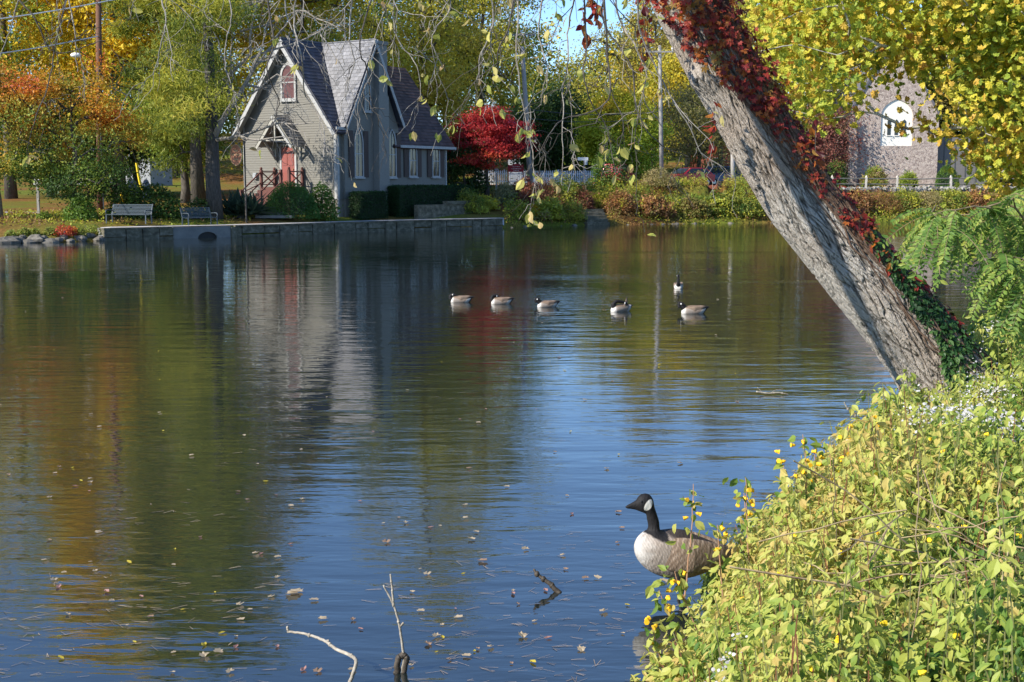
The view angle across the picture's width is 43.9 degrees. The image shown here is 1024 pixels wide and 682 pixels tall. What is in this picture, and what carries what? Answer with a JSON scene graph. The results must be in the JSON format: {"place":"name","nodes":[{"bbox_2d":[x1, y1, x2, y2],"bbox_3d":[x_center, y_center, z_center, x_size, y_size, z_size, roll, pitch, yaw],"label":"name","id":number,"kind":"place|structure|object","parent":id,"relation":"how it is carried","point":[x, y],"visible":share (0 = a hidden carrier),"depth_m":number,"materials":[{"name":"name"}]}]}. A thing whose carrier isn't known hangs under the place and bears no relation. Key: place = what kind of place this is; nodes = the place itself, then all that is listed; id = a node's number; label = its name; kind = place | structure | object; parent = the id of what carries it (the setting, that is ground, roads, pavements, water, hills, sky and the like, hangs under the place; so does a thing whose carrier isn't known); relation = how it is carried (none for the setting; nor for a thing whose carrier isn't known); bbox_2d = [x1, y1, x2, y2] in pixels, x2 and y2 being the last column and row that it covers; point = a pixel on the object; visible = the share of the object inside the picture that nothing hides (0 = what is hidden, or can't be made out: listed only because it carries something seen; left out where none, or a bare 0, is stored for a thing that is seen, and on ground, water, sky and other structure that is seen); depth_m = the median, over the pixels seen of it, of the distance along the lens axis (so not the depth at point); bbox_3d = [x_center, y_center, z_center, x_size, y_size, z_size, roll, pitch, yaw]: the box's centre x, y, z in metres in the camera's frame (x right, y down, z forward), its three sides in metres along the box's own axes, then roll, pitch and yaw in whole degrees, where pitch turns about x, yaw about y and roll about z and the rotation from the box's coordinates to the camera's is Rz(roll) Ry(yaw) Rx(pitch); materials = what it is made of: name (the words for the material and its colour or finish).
{"place":"outdoors","nodes":[
{"label":"outdoors","id":0,"kind":"place"},
{"bbox_2d":[98,218,503,235],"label":"path","id":1,"kind":"structure","parent":0,"point":[281,223],"depth_m":72.31,"materials":[{"name":"concrete"}]},
{"bbox_2d":[8,0,953,132],"label":"sky","id":2,"kind":"structure","parent":0,"point":[610,8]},
{"bbox_2d":[0,222,1016,681],"bbox_3d":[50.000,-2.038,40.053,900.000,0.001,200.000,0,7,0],"label":"water","id":3,"kind":"structure","parent":0,"point":[396,354],"depth_m":14.86,"materials":[{"name":"blue liquid"}]},
{"bbox_2d":[286,626,357,681],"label":"dead branch","id":4,"kind":"object","parent":3,"relation":"on","point":[350,655],"visible":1,"depth_m":7.48,"materials":[{"name":"brown wood"}]},
{"bbox_2d":[0,298,763,681],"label":"floating leaves","id":5,"kind":"object","parent":3,"relation":"on","point":[366,600],"depth_m":8.53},
{"bbox_2d":[383,574,409,673],"bbox_3d":[-0.687,1.695,7.554,0.156,0.638,0.044,0,7,0],"label":"dead branch","id":6,"kind":"object","parent":3,"relation":"on","point":[404,656],"visible":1,"depth_m":7.56,"materials":[{"name":"brown wood"}]},
{"bbox_2d":[625,493,744,599],"bbox_3d":[1.221,1.450,8.953,0.861,0.782,0.340,-1,7,-6],"label":"goose","id":7,"kind":"object","parent":3,"relation":"on","point":[652,549],"visible":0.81,"depth_m":8.84},
{"bbox_2d":[0,133,1023,241],"bbox_3d":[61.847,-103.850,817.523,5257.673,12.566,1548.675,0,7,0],"label":"ground","id":8,"kind":"structure","parent":0,"point":[232,180],"depth_m":92.86,"materials":[{"name":"plant"}]},
{"bbox_2d":[0,54,63,218],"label":"turning tree","id":9,"kind":"object","parent":8,"relation":"on","point":[2,70],"visible":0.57,"depth_m":69.22,"materials":[{"name":"orange plant"}]},
{"bbox_2d":[0,0,94,198],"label":"maple tree","id":10,"kind":"object","parent":8,"relation":"on","point":[12,188],"visible":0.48,"depth_m":93.01,"materials":[{"name":"orange plant"}]},
{"bbox_2d":[0,88,131,196],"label":"park tree","id":11,"kind":"object","parent":8,"relation":"on","point":[47,138],"visible":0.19,"depth_m":96.81,"materials":[{"name":"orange plant"}]},
{"bbox_2d":[56,191,100,220],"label":"shrub","id":12,"kind":"object","parent":8,"relation":"on","point":[76,211],"visible":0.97,"depth_m":68.73,"materials":[{"name":"green plant"}]},
{"bbox_2d":[0,47,163,208],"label":"turning tree","id":13,"kind":"object","parent":8,"relation":"on","point":[94,181],"visible":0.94,"depth_m":69.11,"materials":[{"name":"green plant"}]},
{"bbox_2d":[96,0,127,209],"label":"utility pole","id":14,"kind":"object","parent":8,"relation":"on","point":[99,29],"visible":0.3,"depth_m":80.22,"materials":[{"name":"wood"}]},
{"bbox_2d":[0,0,241,198],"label":"maple tree","id":15,"kind":"object","parent":8,"relation":"on","point":[80,17],"visible":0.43,"depth_m":93.25,"materials":[{"name":"yellow plant"}]},
{"bbox_2d":[99,182,148,218],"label":"shrub","id":16,"kind":"object","parent":8,"relation":"on","point":[112,203],"visible":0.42,"depth_m":72.17,"materials":[{"name":"green plant"}]},
{"bbox_2d":[81,122,172,185],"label":"house","id":17,"kind":"structure","parent":8,"relation":"on","point":[158,178],"depth_m":125.10,"materials":[{"name":"white paint"}]},
{"bbox_2d":[105,204,152,223],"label":"park bench","id":18,"kind":"object","parent":8,"relation":"on","point":[131,207],"visible":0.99,"depth_m":68.19,"materials":[{"name":"metal"}]},
{"bbox_2d":[85,91,178,186],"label":"park tree","id":19,"kind":"object","parent":8,"relation":"on","point":[132,157],"visible":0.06,"depth_m":103.75,"materials":[{"name":"green plant"}]},
{"bbox_2d":[107,164,191,219],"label":"shrub","id":20,"kind":"object","parent":8,"relation":"on","point":[166,197],"visible":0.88,"depth_m":71.44,"materials":[{"name":"green plant"}]},
{"bbox_2d":[79,0,243,205],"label":"bald cypress","id":21,"kind":"object","parent":8,"relation":"on","point":[197,183],"visible":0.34,"depth_m":85.52,"materials":[{"name":"green plant"}]},
{"bbox_2d":[109,68,246,202],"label":"park tree","id":22,"kind":"object","parent":8,"relation":"on","point":[185,189],"visible":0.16,"depth_m":90.46,"materials":[{"name":"green plant"}]},
{"bbox_2d":[142,0,292,118],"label":"maple tree","id":23,"kind":"object","parent":8,"relation":"on","point":[245,44],"visible":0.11,"depth_m":104.26,"materials":[{"name":"yellow plant"}]},
{"bbox_2d":[228,140,246,222],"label":"oval sign","id":24,"kind":"object","parent":8,"relation":"on","point":[235,155],"visible":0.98,"depth_m":72.10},
{"bbox_2d":[120,0,365,219],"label":"bare tree","id":25,"kind":"object","parent":8,"relation":"on","point":[189,110],"visible":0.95,"depth_m":70.25,"materials":[{"name":"green plant"}]},
{"bbox_2d":[221,187,276,218],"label":"yucca","id":26,"kind":"object","parent":8,"relation":"on","point":[234,204],"visible":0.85,"depth_m":73.56,"materials":[{"name":"green plant"}]},
{"bbox_2d":[239,167,303,214],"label":"staircase","id":27,"kind":"structure","parent":8,"relation":"on","point":[265,190],"depth_m":79.46,"materials":[{"name":"paint"}]},
{"bbox_2d":[263,180,320,218],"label":"round shrub","id":28,"kind":"object","parent":8,"relation":"on","point":[298,189],"visible":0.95,"depth_m":75.02,"materials":[{"name":"green plant"}]},
{"bbox_2d":[100,218,502,240],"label":"retaining wall","id":29,"kind":"structure","parent":8,"relation":"on","point":[137,233],"depth_m":74.00,"materials":[{"name":"stone"}]},
{"bbox_2d":[172,226,230,238],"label":"culvert","id":30,"kind":"object","parent":29,"relation":"attached to","point":[202,232],"visible":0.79,"depth_m":68.42,"materials":[{"name":"concrete"}]},
{"bbox_2d":[235,0,393,102],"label":"tall tree","id":31,"kind":"object","parent":8,"relation":"on","point":[312,4],"visible":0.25,"depth_m":104.99,"materials":[{"name":"green plant"}]},
{"bbox_2d":[304,179,342,220],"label":"shrub","id":32,"kind":"object","parent":8,"relation":"on","point":[325,212],"visible":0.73,"depth_m":76.48,"materials":[{"name":"green plant"}]},
{"bbox_2d":[232,37,455,216],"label":"house","id":33,"kind":"structure","parent":8,"relation":"on","point":[409,162],"depth_m":80.25,"materials":[{"name":"wood"}]},
{"bbox_2d":[279,144,297,186],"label":"door","id":34,"kind":"structure","parent":33,"relation":"in","point":[284,156],"depth_m":80.37,"materials":[{"name":"red wood"}]},
{"bbox_2d":[280,62,297,101],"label":"window","id":35,"kind":"structure","parent":33,"relation":"in","point":[283,72],"depth_m":79.69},
{"bbox_2d":[348,127,368,178],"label":"window","id":36,"kind":"structure","parent":33,"relation":"in","point":[359,151],"depth_m":79.46,"materials":[{"name":"white glass"}]},
{"bbox_2d":[389,129,400,178],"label":"window","id":37,"kind":"structure","parent":33,"relation":"in","point":[394,153],"depth_m":82.38,"materials":[{"name":"white glass"}]},
{"bbox_2d":[404,149,421,177],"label":"window","id":38,"kind":"structure","parent":33,"relation":"in","point":[412,157],"depth_m":84.32,"materials":[{"name":"white glass"}]},
{"bbox_2d":[427,149,443,177],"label":"window","id":39,"kind":"structure","parent":33,"relation":"in","point":[435,162],"depth_m":86.35,"materials":[{"name":"white glass"}]},
{"bbox_2d":[348,190,388,219],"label":"hedge","id":40,"kind":"object","parent":8,"relation":"on","point":[368,205],"visible":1,"depth_m":78.82,"materials":[{"name":"green plant"}]},
{"bbox_2d":[321,0,498,136],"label":"tall tree","id":41,"kind":"object","parent":8,"relation":"on","point":[446,77],"visible":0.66,"depth_m":95.53,"materials":[{"name":"green plant"}]},
{"bbox_2d":[386,184,471,217],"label":"hedge","id":42,"kind":"object","parent":8,"relation":"on","point":[402,200],"visible":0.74,"depth_m":82.31,"materials":[{"name":"green plant"}]},
{"bbox_2d":[414,201,476,218],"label":"planter wall","id":43,"kind":"structure","parent":8,"relation":"on","point":[447,208],"depth_m":83.29,"materials":[{"name":"stone"}]},
{"bbox_2d":[447,132,498,194],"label":"green tree","id":44,"kind":"object","parent":8,"relation":"on","point":[477,179],"visible":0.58,"depth_m":91.55,"materials":[{"name":"green plant"}]},
{"bbox_2d":[385,0,561,184],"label":"tall tree","id":45,"kind":"object","parent":8,"relation":"on","point":[483,5],"visible":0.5,"depth_m":106.30,"materials":[{"name":"green plant"}]},
{"bbox_2d":[456,188,494,214],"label":"shrub","id":46,"kind":"object","parent":8,"relation":"on","point":[477,206],"visible":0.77,"depth_m":85.79,"materials":[{"name":"green plant"}]},
{"bbox_2d":[436,104,544,195],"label":"japanese maple","id":47,"kind":"object","parent":8,"relation":"on","point":[499,142],"visible":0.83,"depth_m":90.81,"materials":[{"name":"red plant"}]},
{"bbox_2d":[0,162,999,226],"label":"undergrowth","id":48,"kind":"object","parent":8,"relation":"on","point":[11,214],"visible":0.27,"depth_m":92.61,"materials":[{"name":"green plant"}]},
{"bbox_2d":[729,190,765,216],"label":"shrub","id":49,"kind":"object","parent":48,"relation":"on","point":[747,206],"visible":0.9,"depth_m":94.90,"materials":[{"name":"green plant"}]},
{"bbox_2d":[6,0,1000,183],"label":"woodland","id":50,"kind":"object","parent":8,"relation":"on","point":[539,79],"visible":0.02,"depth_m":152.19,"materials":[{"name":"green plant"}]},
{"bbox_2d":[507,30,535,183],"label":"utility pole","id":51,"kind":"object","parent":8,"relation":"on","point":[525,103],"visible":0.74,"depth_m":101.22,"materials":[{"name":"wood"}]},
{"bbox_2d":[507,167,543,204],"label":"shrub","id":52,"kind":"object","parent":8,"relation":"on","point":[525,189],"visible":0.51,"depth_m":90.81,"materials":[{"name":"green plant"}]},
{"bbox_2d":[477,170,596,184],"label":"picket fence","id":53,"kind":"object","parent":8,"relation":"on","point":[514,174],"visible":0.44,"depth_m":105.13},
{"bbox_2d":[488,77,594,183],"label":"evergreen tree","id":54,"kind":"object","parent":8,"relation":"on","point":[555,105],"visible":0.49,"depth_m":117.89,"materials":[{"name":"green plant"}]},
{"bbox_2d":[532,188,568,220],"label":"shrub","id":55,"kind":"object","parent":8,"relation":"on","point":[554,206],"visible":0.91,"depth_m":88.38,"materials":[{"name":"green plant"}]},
{"bbox_2d":[549,162,585,207],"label":"shrub","id":56,"kind":"object","parent":8,"relation":"on","point":[567,192],"visible":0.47,"depth_m":92.08,"materials":[{"name":"green plant"}]},
{"bbox_2d":[522,85,624,184],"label":"evergreen tree","id":57,"kind":"object","parent":8,"relation":"on","point":[587,165],"visible":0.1,"depth_m":121.65,"materials":[{"name":"green plant"}]},
{"bbox_2d":[562,198,588,220],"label":"shrub","id":58,"kind":"object","parent":8,"relation":"on","point":[573,206],"visible":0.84,"depth_m":89.32,"materials":[{"name":"green plant"}]},
{"bbox_2d":[568,182,596,210],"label":"shrub","id":59,"kind":"object","parent":8,"relation":"on","point":[590,203],"visible":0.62,"depth_m":92.02,"materials":[{"name":"red plant"}]},
{"bbox_2d":[581,209,609,224],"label":"shore steps","id":60,"kind":"structure","parent":8,"relation":"on","point":[597,217],"depth_m":90.53,"materials":[{"name":"stone"}]},
{"bbox_2d":[555,19,652,142],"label":"bare tree","id":61,"kind":"object","parent":8,"relation":"on","point":[593,84],"visible":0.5,"depth_m":128.49,"materials":[{"name":"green plant"}]},
{"bbox_2d":[587,133,628,186],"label":"shrub","id":62,"kind":"object","parent":8,"relation":"on","point":[616,164],"visible":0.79,"depth_m":97.08,"materials":[{"name":"green plant"}]},
{"bbox_2d":[598,185,639,214],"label":"shrub","id":63,"kind":"object","parent":8,"relation":"on","point":[617,199],"visible":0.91,"depth_m":92.28,"materials":[{"name":"orange plant"}]},
{"bbox_2d":[561,77,678,181],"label":"round tree","id":64,"kind":"object","parent":8,"relation":"on","point":[587,142],"visible":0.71,"depth_m":105.42,"materials":[{"name":"green plant"}]},
{"bbox_2d":[602,0,686,175],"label":"tall tree","id":65,"kind":"object","parent":8,"relation":"on","point":[656,24],"visible":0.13,"depth_m":134.91,"materials":[{"name":"yellow plant"}]},
{"bbox_2d":[630,193,676,217],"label":"shrub","id":66,"kind":"object","parent":8,"relation":"on","point":[656,202],"visible":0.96,"depth_m":92.35,"materials":[{"name":"orange plant"}]},
{"bbox_2d":[638,165,679,187],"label":"shrub","id":67,"kind":"object","parent":8,"relation":"on","point":[660,180],"visible":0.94,"depth_m":96.29,"materials":[{"name":"green plant"}]},
{"bbox_2d":[627,40,725,167],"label":"yellow tree","id":68,"kind":"object","parent":8,"relation":"on","point":[674,70],"visible":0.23,"depth_m":122.20,"materials":[{"name":"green plant"}]},
{"bbox_2d":[645,66,741,175],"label":"olive tree","id":69,"kind":"object","parent":8,"relation":"on","point":[680,129],"visible":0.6,"depth_m":111.50,"materials":[{"name":"green plant"}]},
{"bbox_2d":[676,189,711,215],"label":"shrub","id":70,"kind":"object","parent":8,"relation":"on","point":[696,202],"visible":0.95,"depth_m":93.72,"materials":[{"name":"green plant"}]},
{"bbox_2d":[698,183,743,215],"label":"shrub","id":71,"kind":"object","parent":8,"relation":"on","point":[724,196],"visible":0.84,"depth_m":94.66,"materials":[{"name":"yellow plant"}]},
{"bbox_2d":[790,98,877,180],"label":"pink tree","id":72,"kind":"object","parent":8,"relation":"on","point":[829,148],"visible":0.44,"depth_m":128.23,"materials":[{"name":"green plant"}]},
{"bbox_2d":[824,154,851,186],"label":"shrub","id":73,"kind":"object","parent":8,"relation":"on","point":[837,164],"visible":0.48,"depth_m":124.53,"materials":[{"name":"green plant"}]},
{"bbox_2d":[841,183,881,213],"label":"shrub","id":74,"kind":"object","parent":8,"relation":"on","point":[863,199],"visible":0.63,"depth_m":96.77,"materials":[{"name":"orange plant"}]},
{"bbox_2d":[860,164,889,186],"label":"bush","id":75,"kind":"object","parent":8,"relation":"on","point":[873,172],"depth_m":126.93,"materials":[{"name":"green plant"}]},
{"bbox_2d":[863,185,905,212],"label":"shrub","id":76,"kind":"object","parent":8,"relation":"on","point":[888,197],"visible":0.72,"depth_m":97.58,"materials":[{"name":"orange plant"}]},
{"bbox_2d":[882,183,923,211],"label":"shrub","id":77,"kind":"object","parent":8,"relation":"on","point":[908,197],"visible":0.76,"depth_m":98.09,"materials":[{"name":"green plant"}]},
{"bbox_2d":[831,175,1012,187],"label":"rail fence","id":78,"kind":"object","parent":8,"relation":"on","point":[896,184],"visible":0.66,"depth_m":109.32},
{"bbox_2d":[905,185,947,211],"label":"shrub","id":79,"kind":"object","parent":8,"relation":"on","point":[929,195],"visible":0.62,"depth_m":98.47,"materials":[{"name":"yellow plant"}]},
{"bbox_2d":[838,185,1015,191],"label":"dry stone wall","id":80,"kind":"structure","parent":8,"relation":"on","point":[926,188],"depth_m":108.88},
{"bbox_2d":[933,184,974,211],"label":"shrub","id":81,"kind":"object","parent":8,"relation":"on","point":[949,197],"visible":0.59,"depth_m":99.01,"materials":[{"name":"green plant"}]},
{"bbox_2d":[956,184,997,211],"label":"shrub","id":82,"kind":"object","parent":8,"relation":"on","point":[975,196],"visible":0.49,"depth_m":99.13,"materials":[{"name":"orange plant"}]},
{"bbox_2d":[808,40,991,185],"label":"church","id":83,"kind":"structure","parent":0,"point":[891,151],"depth_m":129.53,"materials":[{"name":"grey stone"}]},
{"bbox_2d":[880,99,912,145],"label":"window","id":84,"kind":"structure","parent":83,"relation":"in","point":[890,138],"depth_m":129.38,"materials":[{"name":"white glass"}]},
{"bbox_2d":[804,363,1023,680],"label":"bank","id":85,"kind":"structure","parent":0,"point":[960,538],"depth_m":8.77,"materials":[{"name":"soil"}]},
{"bbox_2d":[0,0,1006,403],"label":"leaning tree","id":86,"kind":"object","parent":85,"relation":"on","point":[842,272],"visible":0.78,"depth_m":13.52,"materials":[{"name":"grey plant"}]},
{"bbox_2d":[575,0,1009,381],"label":"creeper","id":87,"kind":"object","parent":86,"relation":"attached to","point":[773,98],"visible":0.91,"depth_m":13.46,"materials":[{"name":"red plant"}]},
{"bbox_2d":[866,230,1009,396],"bbox_3d":[4.791,-0.023,13.923,2.036,2.382,1.046,0,7,0],"label":"ivy","id":88,"kind":"object","parent":86,"relation":"attached to","point":[919,311],"visible":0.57,"depth_m":13.67,"materials":[{"name":"green plant"}]},
{"bbox_2d":[644,616,678,671],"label":"jewelweed stalk","id":89,"kind":"object","parent":85,"relation":"on","point":[655,631],"visible":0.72,"depth_m":7.25,"materials":[{"name":"green plant"}]},
{"bbox_2d":[630,304,1023,681],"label":"jewelweed thicket","id":90,"kind":"object","parent":85,"relation":"on","point":[775,621],"visible":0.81,"depth_m":6.47,"materials":[{"name":"green plant"}]},
{"bbox_2d":[645,579,683,640],"bbox_3d":[0.937,1.734,7.659,0.231,0.615,0.212,-6,9,-41],"label":"jewelweed stalk","id":91,"kind":"object","parent":90,"relation":"on","point":[672,625],"visible":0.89,"depth_m":7.64,"materials":[{"name":"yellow plant"}]},
{"bbox_2d":[657,565,696,629],"bbox_3d":[1.038,1.655,7.876,0.261,0.548,0.198,6,10,42],"label":"jewelweed stalk","id":92,"kind":"object","parent":90,"relation":"on","point":[682,585],"visible":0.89,"depth_m":7.84,"materials":[{"name":"green plant"}]},
{"bbox_2d":[665,484,704,595],"bbox_3d":[1.174,1.360,8.546,0.252,0.822,0.199,5,9,36],"label":"jewelweed stalk","id":93,"kind":"object","parent":90,"relation":"on","point":[699,525],"visible":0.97,"depth_m":8.51,"materials":[{"name":"green plant"}]},
{"bbox_2d":[704,521,732,595],"bbox_3d":[1.319,1.444,8.147,0.178,0.611,0.230,0,7,0],"label":"jewelweed stalk","id":94,"kind":"object","parent":90,"relation":"on","point":[723,541],"visible":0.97,"depth_m":8.12,"materials":[{"name":"yellow plant"}]},
{"bbox_2d":[722,477,763,564],"bbox_3d":[1.560,1.346,8.434,0.272,0.922,0.226,6,9,41],"label":"jewelweed stalk","id":95,"kind":"object","parent":90,"relation":"on","point":[748,489],"visible":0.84,"depth_m":8.40,"materials":[{"name":"green plant"}]},
{"bbox_2d":[773,450,797,525],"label":"jewelweed stalk","id":96,"kind":"object","parent":90,"relation":"on","point":[783,478],"visible":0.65,"depth_m":8.56,"materials":[{"name":"yellow plant"}]},
{"bbox_2d":[788,434,816,503],"bbox_3d":[2.017,1.116,8.786,0.176,0.951,0.193,-2,7,-15],"label":"jewelweed stalk","id":97,"kind":"object","parent":90,"relation":"on","point":[804,474],"visible":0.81,"depth_m":8.77,"materials":[{"name":"green plant"}]},
{"bbox_2d":[741,432,1021,676],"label":"jewelweed flowers","id":98,"kind":"object","parent":90,"relation":"on","point":[920,672],"visible":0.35,"depth_m":6.09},
{"bbox_2d":[705,317,1023,681],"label":"aster flowers","id":99,"kind":"object","parent":85,"relation":"on","point":[1011,417],"visible":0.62,"depth_m":9.14,"materials":[{"name":"white plant"}]},
{"bbox_2d":[729,0,1023,226],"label":"sycamore","id":100,"kind":"object","parent":85,"relation":"on","point":[947,34],"visible":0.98,"depth_m":25.89,"materials":[{"name":"yellow plant"}]},
{"bbox_2d":[730,457,1023,681],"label":"dry stems","id":101,"kind":"object","parent":85,"relation":"on","point":[951,561],"visible":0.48,"depth_m":5.27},
{"bbox_2d":[877,188,1023,365],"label":"locust sapling","id":102,"kind":"object","parent":85,"relation":"on","point":[1004,287],"visible":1,"depth_m":9.91,"materials":[{"name":"green plant"}]},
{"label":"street","id":103,"kind":"structure","parent":0,"visible":0},
{"bbox_2d":[645,45,673,174],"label":"utility pole","id":104,"kind":"object","parent":103,"relation":"on","point":[659,58],"visible":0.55,"depth_m":102.39,"materials":[{"name":"wood"}]},
{"bbox_2d":[663,167,714,184],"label":"car","id":105,"kind":"object","parent":103,"relation":"on","point":[686,171],"visible":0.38,"depth_m":102.24,"materials":[{"name":"paint"}]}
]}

